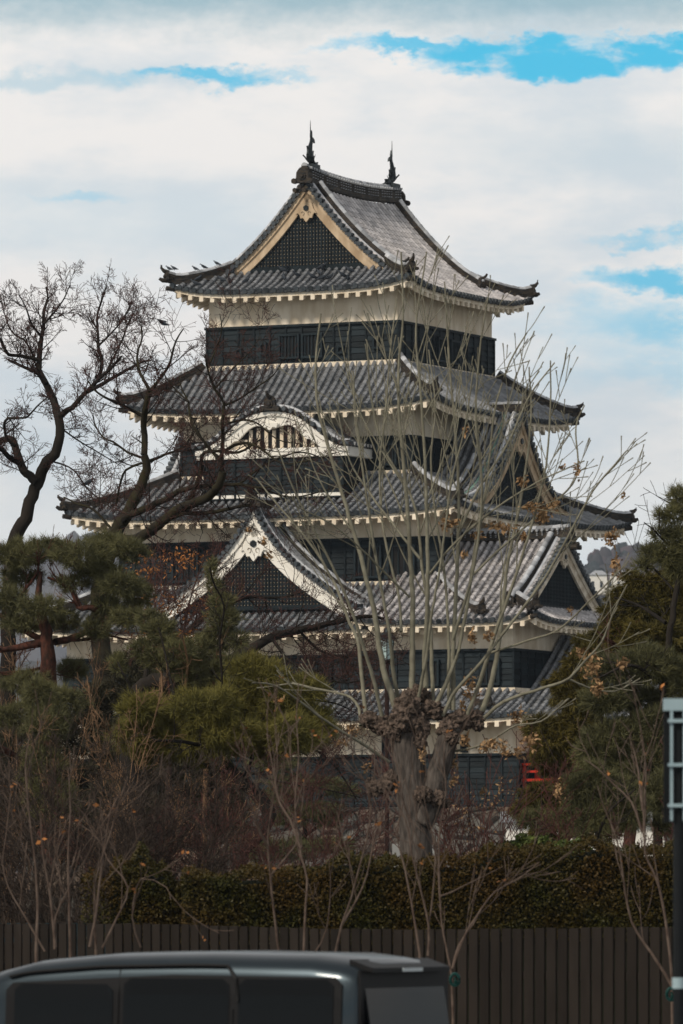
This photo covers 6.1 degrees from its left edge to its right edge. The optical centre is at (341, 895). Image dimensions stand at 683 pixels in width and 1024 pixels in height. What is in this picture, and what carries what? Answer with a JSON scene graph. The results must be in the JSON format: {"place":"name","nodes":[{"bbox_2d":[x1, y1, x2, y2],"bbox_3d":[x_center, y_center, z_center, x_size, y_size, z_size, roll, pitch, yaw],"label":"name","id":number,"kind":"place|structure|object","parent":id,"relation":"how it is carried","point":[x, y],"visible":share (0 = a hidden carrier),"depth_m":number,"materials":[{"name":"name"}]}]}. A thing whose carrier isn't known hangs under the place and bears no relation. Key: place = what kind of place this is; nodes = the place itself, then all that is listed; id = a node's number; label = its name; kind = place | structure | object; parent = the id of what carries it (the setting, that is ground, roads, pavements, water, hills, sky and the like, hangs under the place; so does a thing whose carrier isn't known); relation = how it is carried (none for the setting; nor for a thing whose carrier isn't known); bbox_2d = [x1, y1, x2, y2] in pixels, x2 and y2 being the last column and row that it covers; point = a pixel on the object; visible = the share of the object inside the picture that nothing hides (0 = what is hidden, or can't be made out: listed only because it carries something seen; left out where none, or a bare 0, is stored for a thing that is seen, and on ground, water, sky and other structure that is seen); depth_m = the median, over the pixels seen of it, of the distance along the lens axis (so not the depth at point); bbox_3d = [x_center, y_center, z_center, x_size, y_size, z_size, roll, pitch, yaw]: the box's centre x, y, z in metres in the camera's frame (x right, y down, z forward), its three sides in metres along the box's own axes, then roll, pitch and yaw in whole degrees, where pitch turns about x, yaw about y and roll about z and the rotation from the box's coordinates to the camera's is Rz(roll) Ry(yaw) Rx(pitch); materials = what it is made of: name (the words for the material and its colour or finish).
{"place":"outdoors","nodes":[
{"label":"outdoors","id":0,"kind":"place"},
{"bbox_2d":[0,658,66,876],"bbox_3d":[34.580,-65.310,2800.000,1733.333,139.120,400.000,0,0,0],"label":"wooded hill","id":1,"kind":"structure","parent":0,"point":[33,664],"depth_m":2924.39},
{"bbox_2d":[0,531,118,661],"bbox_3d":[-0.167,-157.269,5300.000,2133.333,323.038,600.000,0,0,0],"label":"hills","id":2,"kind":"structure","parent":0,"point":[60,653],"depth_m":5343.68,"materials":[{"name":"grey"}]},
{"bbox_2d":[158,320,169,325],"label":"pigeon","id":3,"kind":"object","parent":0,"point":[164,323],"visible":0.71,"depth_m":179.95,"materials":[{"name":"black"}]},
{"bbox_2d":[0,0,682,564],"label":"sky","id":4,"kind":"structure","parent":0,"point":[544,138],"materials":[{"name":"white"}]},
{"bbox_2d":[589,571,624,594],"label":"hillside building","id":5,"kind":"structure","parent":0,"point":[596,582],"depth_m":2146.40,"materials":[{"name":"paint"}]},
{"bbox_2d":[575,542,666,597],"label":"woods","id":6,"kind":"object","parent":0,"point":[597,560],"visible":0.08,"depth_m":2428.01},
{"label":"ground","id":7,"kind":"structure","parent":0,"visible":0},
{"bbox_2d":[22,854,46,961],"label":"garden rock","id":8,"kind":"object","parent":7,"relation":"on","point":[40,888],"visible":0.04,"depth_m":83.91,"materials":[{"name":"stone"}]},
{"bbox_2d":[0,690,71,962],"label":"sapling","id":9,"kind":"object","parent":7,"relation":"on","point":[35,933],"visible":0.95,"depth_m":58.01,"materials":[{"name":"brown plant"}]},
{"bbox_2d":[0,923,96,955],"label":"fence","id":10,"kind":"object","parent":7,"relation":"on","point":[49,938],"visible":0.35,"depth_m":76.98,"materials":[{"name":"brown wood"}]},
{"bbox_2d":[52,860,61,922],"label":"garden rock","id":11,"kind":"object","parent":7,"relation":"on","point":[54,884],"visible":0.02,"depth_m":83.90,"materials":[{"name":"stone"}]},
{"bbox_2d":[0,568,115,917],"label":"bare shrub","id":12,"kind":"object","parent":7,"relation":"on","point":[17,700],"visible":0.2,"depth_m":101.09,"materials":[{"name":"plant"}]},
{"bbox_2d":[59,861,72,922],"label":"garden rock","id":13,"kind":"object","parent":7,"relation":"on","point":[67,896],"visible":0.02,"depth_m":83.87,"materials":[{"name":"stone"}]},
{"bbox_2d":[73,863,85,897],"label":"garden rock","id":14,"kind":"object","parent":7,"relation":"on","point":[76,878],"visible":0.06,"depth_m":83.95,"materials":[{"name":"stone"}]},
{"bbox_2d":[0,524,159,863],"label":"red pine","id":15,"kind":"object","parent":7,"relation":"on","point":[95,551],"visible":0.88,"depth_m":95.79,"materials":[{"name":"green plant"}]},
{"bbox_2d":[69,866,90,923],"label":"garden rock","id":16,"kind":"object","parent":7,"relation":"on","point":[77,902],"visible":0.05,"depth_m":83.88,"materials":[{"name":"stone"}]},
{"bbox_2d":[0,259,163,953],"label":"bare cherry tree","id":17,"kind":"object","parent":7,"relation":"on","point":[36,480],"visible":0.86,"depth_m":122.03,"materials":[{"name":"brown plant"}]},
{"bbox_2d":[82,479,91,485],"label":"pigeon","id":18,"kind":"object","parent":17,"relation":"on","point":[88,481],"visible":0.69,"depth_m":120.97,"materials":[{"name":"grey"}]},
{"bbox_2d":[36,746,140,957],"bbox_3d":[-2.346,0.438,58.676,1.003,3.624,0.560,0,0,-13],"label":"sapling","id":19,"kind":"object","parent":7,"relation":"on","point":[69,908],"visible":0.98,"depth_m":58.57,"materials":[{"name":"brown plant"}]},
{"bbox_2d":[0,709,191,970],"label":"bare shrub","id":20,"kind":"object","parent":7,"relation":"on","point":[4,914],"visible":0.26,"depth_m":79.97,"materials":[{"name":"brown plant"}]},
{"bbox_2d":[0,709,254,962],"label":"bare shrub","id":21,"kind":"object","parent":7,"relation":"on","point":[144,797],"visible":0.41,"depth_m":77.65,"materials":[{"name":"brown plant"}]},
{"bbox_2d":[78,838,181,952],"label":"dark hedge","id":22,"kind":"object","parent":7,"relation":"on","point":[154,904],"visible":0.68,"depth_m":75.02,"materials":[{"name":"green plant"}]},
{"bbox_2d":[0,646,260,915],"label":"bare shrub","id":23,"kind":"object","parent":7,"relation":"on","point":[134,673],"visible":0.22,"depth_m":107.76,"materials":[{"name":"brown plant"}]},
{"bbox_2d":[0,656,263,920],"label":"bare shrub","id":24,"kind":"object","parent":7,"relation":"on","point":[134,731],"visible":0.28,"depth_m":86.17,"materials":[{"name":"plant"}]},
{"bbox_2d":[24,748,268,957],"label":"bare shrub","id":25,"kind":"object","parent":7,"relation":"on","point":[208,866],"visible":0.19,"depth_m":77.84,"materials":[{"name":"brown plant"}]},
{"bbox_2d":[72,751,233,955],"bbox_3d":[-1.728,0.465,58.825,1.503,3.571,1.159,0,0,0],"label":"sapling","id":26,"kind":"object","parent":7,"relation":"on","point":[118,914],"visible":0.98,"depth_m":58.80,"materials":[{"name":"brown plant"}]},
{"bbox_2d":[106,553,256,855],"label":"young pine","id":27,"kind":"object","parent":7,"relation":"on","point":[186,664],"visible":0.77,"depth_m":93.94,"materials":[{"name":"plant"}]},
{"bbox_2d":[93,526,270,865],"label":"oak sapling","id":28,"kind":"object","parent":7,"relation":"on","point":[181,605],"visible":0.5,"depth_m":98.75,"materials":[{"name":"brown plant"}]},
{"bbox_2d":[0,722,396,906],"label":"bare shrub","id":29,"kind":"object","parent":7,"relation":"on","point":[271,824],"visible":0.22,"depth_m":86.03,"materials":[{"name":"brown plant"}]},
{"bbox_2d":[49,265,367,915],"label":"bare cherry tree","id":30,"kind":"object","parent":7,"relation":"on","point":[128,513],"visible":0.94,"depth_m":110.50,"materials":[{"name":"brown plant"}]},
{"bbox_2d":[99,553,343,865],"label":"yellow pine","id":31,"kind":"object","parent":7,"relation":"on","point":[211,715],"visible":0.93,"depth_m":89.69,"materials":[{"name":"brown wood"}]},
{"bbox_2d":[53,735,397,921],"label":"bare shrub","id":32,"kind":"object","parent":7,"relation":"on","point":[276,805],"visible":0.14,"depth_m":81.39,"materials":[{"name":"brown plant"}]},
{"bbox_2d":[109,520,419,842],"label":"spreading bare tree","id":33,"kind":"object","parent":7,"relation":"on","point":[262,641],"visible":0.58,"depth_m":104.36,"materials":[{"name":"brown plant"}]},
{"bbox_2d":[233,675,309,949],"bbox_3d":[-0.605,0.098,59.812,0.522,4.305,1.039,0,0,19],"label":"sapling","id":34,"kind":"object","parent":7,"relation":"on","point":[267,847],"visible":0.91,"depth_m":59.75,"materials":[{"name":"brown plant"}]},
{"bbox_2d":[227,661,344,950],"bbox_3d":[-0.317,0.038,59.017,0.920,4.425,1.430,0,0,-44],"label":"sapling","id":35,"kind":"object","parent":7,"relation":"on","point":[299,845],"visible":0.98,"depth_m":59.20,"materials":[{"name":"brown plant"}]},
{"bbox_2d":[228,733,360,864],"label":"bare shrub","id":36,"kind":"object","parent":7,"relation":"on","point":[338,781],"visible":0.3,"depth_m":149.84,"materials":[{"name":"brown plant"}]},
{"bbox_2d":[229,746,398,877],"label":"bare shrub","id":37,"kind":"object","parent":7,"relation":"on","point":[331,831],"visible":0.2,"depth_m":87.93,"materials":[{"name":"brown plant"}]},
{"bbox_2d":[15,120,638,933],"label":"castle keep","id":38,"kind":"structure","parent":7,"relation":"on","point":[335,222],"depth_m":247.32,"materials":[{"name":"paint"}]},
{"bbox_2d":[171,550,198,582],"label":"window","id":39,"kind":"structure","parent":38,"relation":"in","point":[190,573],"depth_m":247.45,"materials":[{"name":"black wood"}]},
{"bbox_2d":[190,279,200,285],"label":"pigeon","id":40,"kind":"object","parent":38,"relation":"on","point":[195,282],"visible":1,"depth_m":248.79,"materials":[{"name":"grey"}]},
{"bbox_2d":[194,452,199,471],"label":"window","id":41,"kind":"structure","parent":38,"relation":"in","point":[196,462],"depth_m":249.14,"materials":[{"name":"black wood"}]},
{"bbox_2d":[234,348,242,356],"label":"window","id":42,"kind":"structure","parent":38,"relation":"in","point":[235,349],"depth_m":248.96,"materials":[{"name":"black wood"}]},
{"bbox_2d":[259,343,266,354],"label":"window","id":43,"kind":"structure","parent":38,"relation":"in","point":[260,344],"depth_m":248.54,"materials":[{"name":"black wood"}]},
{"bbox_2d":[278,334,299,358],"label":"window","id":44,"kind":"structure","parent":38,"relation":"in","point":[289,341],"depth_m":248.05,"materials":[{"name":"black wood"}]},
{"bbox_2d":[301,333,322,357],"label":"window","id":45,"kind":"structure","parent":38,"relation":"in","point":[309,340],"depth_m":247.63,"materials":[{"name":"black wood"}]},
{"bbox_2d":[306,661,331,685],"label":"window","id":46,"kind":"structure","parent":38,"relation":"in","point":[316,666],"depth_m":243.19,"materials":[{"name":"black wood"}]},
{"bbox_2d":[336,345,344,353],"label":"window","id":47,"kind":"structure","parent":38,"relation":"in","point":[339,350],"depth_m":247.08,"materials":[{"name":"black wood"}]},
{"bbox_2d":[353,545,381,578],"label":"window","id":48,"kind":"structure","parent":38,"relation":"in","point":[356,562],"depth_m":244.20,"materials":[{"name":"black wood"}]},
{"bbox_2d":[372,337,379,348],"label":"window","id":49,"kind":"structure","parent":38,"relation":"in","point":[374,343],"depth_m":246.42,"materials":[{"name":"black wood"}]},
{"bbox_2d":[376,443,396,465],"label":"window","id":50,"kind":"structure","parent":38,"relation":"in","point":[393,455],"depth_m":245.64,"materials":[{"name":"black wood"}]},
{"bbox_2d":[387,544,415,577],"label":"window","id":51,"kind":"structure","parent":38,"relation":"in","point":[397,559],"depth_m":243.61,"materials":[{"name":"black wood"}]},
{"bbox_2d":[418,341,423,353],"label":"window","id":52,"kind":"structure","parent":38,"relation":"in","point":[419,342],"depth_m":247.75,"materials":[{"name":"black wood"}]},
{"bbox_2d":[436,337,447,362],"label":"window","id":53,"kind":"structure","parent":38,"relation":"in","point":[439,340],"depth_m":249.63,"materials":[{"name":"black wood"}]},
{"bbox_2d":[449,339,460,364],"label":"window","id":54,"kind":"structure","parent":38,"relation":"in","point":[454,345],"depth_m":250.73,"materials":[{"name":"black wood"}]},
{"bbox_2d":[473,351,478,363],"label":"window","id":55,"kind":"structure","parent":38,"relation":"in","point":[474,352],"depth_m":252.45,"materials":[{"name":"black wood"}]},
{"bbox_2d":[0,923,672,1023],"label":"board fence","id":56,"kind":"object","parent":7,"relation":"on","point":[545,975],"visible":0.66,"depth_m":65.08,"materials":[{"name":"brown wood"}]},
{"bbox_2d":[296,706,404,951],"bbox_3d":[0.295,0.231,60.712,0.617,4.039,1.576,0,0,37],"label":"sapling","id":57,"kind":"object","parent":7,"relation":"on","point":[345,916],"visible":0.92,"depth_m":60.47,"materials":[{"name":"brown plant"}]},
{"bbox_2d":[381,626,394,852],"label":"street lamp","id":58,"kind":"object","parent":7,"relation":"on","point":[387,714],"visible":0.27,"depth_m":109.96,"materials":[{"name":"grey metal"}]},
{"bbox_2d":[344,677,454,957],"bbox_3d":[0.447,0.097,58.563,0.970,4.306,0.885,0,0,33],"label":"sapling","id":59,"kind":"object","parent":7,"relation":"on","point":[415,867],"visible":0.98,"depth_m":58.49,"materials":[{"name":"brown plant"}]},
{"bbox_2d":[392,844,434,866],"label":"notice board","id":60,"kind":"object","parent":7,"relation":"on","point":[395,848],"visible":0.06,"depth_m":91.97,"materials":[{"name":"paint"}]},
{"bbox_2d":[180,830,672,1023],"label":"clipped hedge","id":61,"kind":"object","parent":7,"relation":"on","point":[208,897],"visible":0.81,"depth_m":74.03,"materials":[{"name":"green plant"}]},
{"bbox_2d":[238,236,650,863],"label":"pollarded tree","id":62,"kind":"object","parent":7,"relation":"on","point":[426,704],"visible":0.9,"depth_m":77.88,"materials":[{"name":"grey plant"}]},
{"bbox_2d":[305,524,615,867],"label":"castle turret","id":63,"kind":"object","parent":7,"relation":"on","point":[566,584],"visible":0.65,"depth_m":240.72,"materials":[{"name":"tile"}]},
{"bbox_2d":[382,737,392,753],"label":"window","id":64,"kind":"structure","parent":63,"relation":"in","point":[383,748],"depth_m":240.71,"materials":[{"name":"grey"}]},
{"bbox_2d":[420,659,439,685],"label":"window","id":65,"kind":"structure","parent":63,"relation":"in","point":[436,664],"depth_m":240.77,"materials":[{"name":"black wood"}]},
{"bbox_2d":[460,735,467,751],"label":"window","id":66,"kind":"structure","parent":63,"relation":"in","point":[461,747],"depth_m":239.31,"materials":[{"name":"grey"}]},
{"bbox_2d":[480,658,500,684],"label":"window","id":67,"kind":"structure","parent":63,"relation":"in","point":[486,678],"depth_m":239.83,"materials":[{"name":"black wood"}]},
{"bbox_2d":[375,688,582,1023],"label":"sapling","id":68,"kind":"object","parent":7,"relation":"on","point":[471,924],"visible":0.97,"depth_m":59.60,"materials":[{"name":"brown plant"}]},
{"bbox_2d":[449,972,460,986],"bbox_3d":[1.050,0.775,59.261,0.116,0.137,0.051,0,0,0],"label":"tree tie","id":69,"kind":"object","parent":68,"relation":"attached to","point":[456,983],"visible":1,"depth_m":59.26,"materials":[{"name":"green plastic"}]},
{"bbox_2d":[373,725,601,866],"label":"dry leaf bush","id":70,"kind":"object","parent":7,"relation":"on","point":[480,827],"visible":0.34,"depth_m":81.97,"materials":[{"name":"brown plant"}]},
{"bbox_2d":[432,775,547,867],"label":"bare shrub","id":71,"kind":"object","parent":7,"relation":"on","point":[455,830],"visible":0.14,"depth_m":79.47,"materials":[{"name":"brown plant"}]},
{"bbox_2d":[476,832,591,861],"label":"variegated bush","id":72,"kind":"object","parent":7,"relation":"on","point":[524,838],"visible":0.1,"depth_m":78.87,"materials":[{"name":"green plant"}]},
{"bbox_2d":[504,626,612,841],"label":"cypress","id":73,"kind":"object","parent":7,"relation":"on","point":[561,728],"visible":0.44,"depth_m":103.85,"materials":[{"name":"green plant"}]},
{"bbox_2d":[500,812,663,855],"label":"garden wall","id":74,"kind":"structure","parent":7,"relation":"on","point":[639,837],"depth_m":204.85,"materials":[{"name":"paint"}]},
{"bbox_2d":[510,750,661,850],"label":"corner pine","id":75,"kind":"object","parent":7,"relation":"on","point":[582,795],"visible":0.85,"depth_m":87.89,"materials":[{"name":"green plant"}]},
{"bbox_2d":[522,635,679,853],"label":"moon viewing pavilion","id":76,"kind":"structure","parent":7,"relation":"on","point":[538,700],"depth_m":240.72,"materials":[{"name":"tile"}]},
{"bbox_2d":[531,737,672,854],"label":"bare shrub","id":77,"kind":"object","parent":7,"relation":"on","point":[575,818],"visible":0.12,"depth_m":80.71,"materials":[{"name":"brown plant"}]},
{"bbox_2d":[566,620,672,1023],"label":"sapling","id":78,"kind":"object","parent":7,"relation":"on","point":[643,810],"visible":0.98,"depth_m":58.97,"materials":[{"name":"brown plant"}]},
{"bbox_2d":[665,987,672,1001],"bbox_3d":[3.028,0.902,58.761,0.116,0.137,0.051,0,0,0],"label":"tree tie","id":79,"kind":"object","parent":78,"relation":"attached to","point":[668,998],"visible":0.69,"depth_m":58.76,"materials":[{"name":"green plastic"}]},
{"bbox_2d":[561,479,682,847],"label":"dark pine","id":80,"kind":"object","parent":7,"relation":"on","point":[657,665],"visible":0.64,"depth_m":92.87,"materials":[{"name":"green plant"}]},
{"bbox_2d":[573,566,682,847],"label":"golden cypress","id":81,"kind":"object","parent":7,"relation":"on","point":[640,619],"visible":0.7,"depth_m":99.79,"materials":[{"name":"green plant"}]},
{"label":"road","id":82,"kind":"structure","parent":0,"visible":0},
{"bbox_2d":[0,950,449,1023],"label":"parked car","id":83,"kind":"object","parent":82,"relation":"on","point":[249,987],"visible":1,"depth_m":42.61,"materials":[{"name":"paint"}]},
{"bbox_2d":[663,698,682,1023],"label":"sign post","id":84,"kind":"object","parent":82,"relation":"on","point":[673,760],"visible":1,"depth_m":37.97,"materials":[{"name":"black metal"}]}
]}

